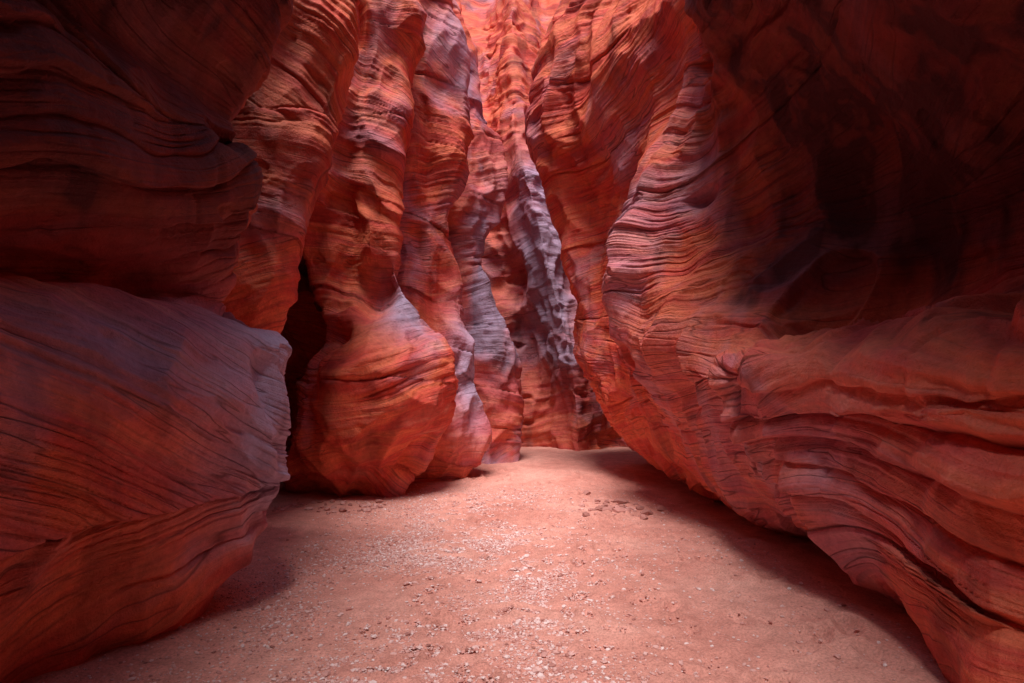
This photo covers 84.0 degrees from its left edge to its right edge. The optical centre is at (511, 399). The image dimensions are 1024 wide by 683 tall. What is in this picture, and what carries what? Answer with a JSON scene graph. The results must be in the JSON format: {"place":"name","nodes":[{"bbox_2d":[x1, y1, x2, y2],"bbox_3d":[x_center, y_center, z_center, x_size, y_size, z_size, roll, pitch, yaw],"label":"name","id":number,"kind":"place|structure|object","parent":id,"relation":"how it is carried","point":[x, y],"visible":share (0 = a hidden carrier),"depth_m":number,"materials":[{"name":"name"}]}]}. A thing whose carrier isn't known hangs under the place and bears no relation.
{"place":"outdoors","nodes":[
{"label":"outdoors","id":0,"kind":"place"},
{"bbox_2d":[19,446,948,682],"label":"sand ground","id":1,"kind":"structure","parent":0,"point":[608,470],"depth_m":4.50,"materials":[{"name":"beige sand"}]},
{"bbox_2d":[0,0,293,682],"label":"sandstone wall","id":2,"kind":"structure","parent":1,"relation":"on","point":[145,424],"depth_m":3.45,"materials":[{"name":"red stone"}]},
{"bbox_2d":[222,0,359,332],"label":"sandstone buttress","id":3,"kind":"structure","parent":1,"relation":"on","point":[286,121],"depth_m":6.79,"materials":[{"name":"red stone"}]},
{"bbox_2d":[272,499,385,514],"bbox_3d":[-2.658,1.564,8.352,1.562,0.102,1.095,0,0,0],"label":"rock rubble","id":4,"kind":"object","parent":1,"relation":"on","point":[369,509],"visible":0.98,"depth_m":8.27,"materials":[{"name":"stone"}]},
{"bbox_2d":[282,0,458,496],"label":"sandstone buttress","id":5,"kind":"structure","parent":1,"relation":"on","point":[377,387],"depth_m":9.25,"materials":[{"name":"red stone"}]},
{"bbox_2d":[280,0,491,482],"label":"sandstone buttress","id":6,"kind":"structure","parent":1,"relation":"on","point":[429,278],"depth_m":10.90,"materials":[{"name":"red stone"}]},
{"bbox_2d":[447,0,524,463],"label":"sandstone buttress","id":7,"kind":"structure","parent":1,"relation":"on","point":[474,215],"depth_m":13.06,"materials":[{"name":"red stone"}]},
{"bbox_2d":[455,0,627,450],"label":"canyon end wall","id":8,"kind":"structure","parent":1,"relation":"on","point":[533,296],"depth_m":16.80,"materials":[{"name":"red stone"}]},
{"bbox_2d":[579,490,666,519],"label":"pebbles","id":9,"kind":"object","parent":1,"relation":"on","point":[644,514],"visible":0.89,"depth_m":8.12,"materials":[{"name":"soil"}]},
{"bbox_2d":[525,0,1023,682],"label":"sandstone wall","id":10,"kind":"structure","parent":1,"relation":"on","point":[791,234],"depth_m":5.38,"materials":[{"name":"red stone"}]},
{"bbox_2d":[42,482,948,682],"bbox_3d":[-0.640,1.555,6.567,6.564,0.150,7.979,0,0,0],"label":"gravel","id":11,"kind":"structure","parent":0,"point":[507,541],"depth_m":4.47,"materials":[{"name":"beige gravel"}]}
]}

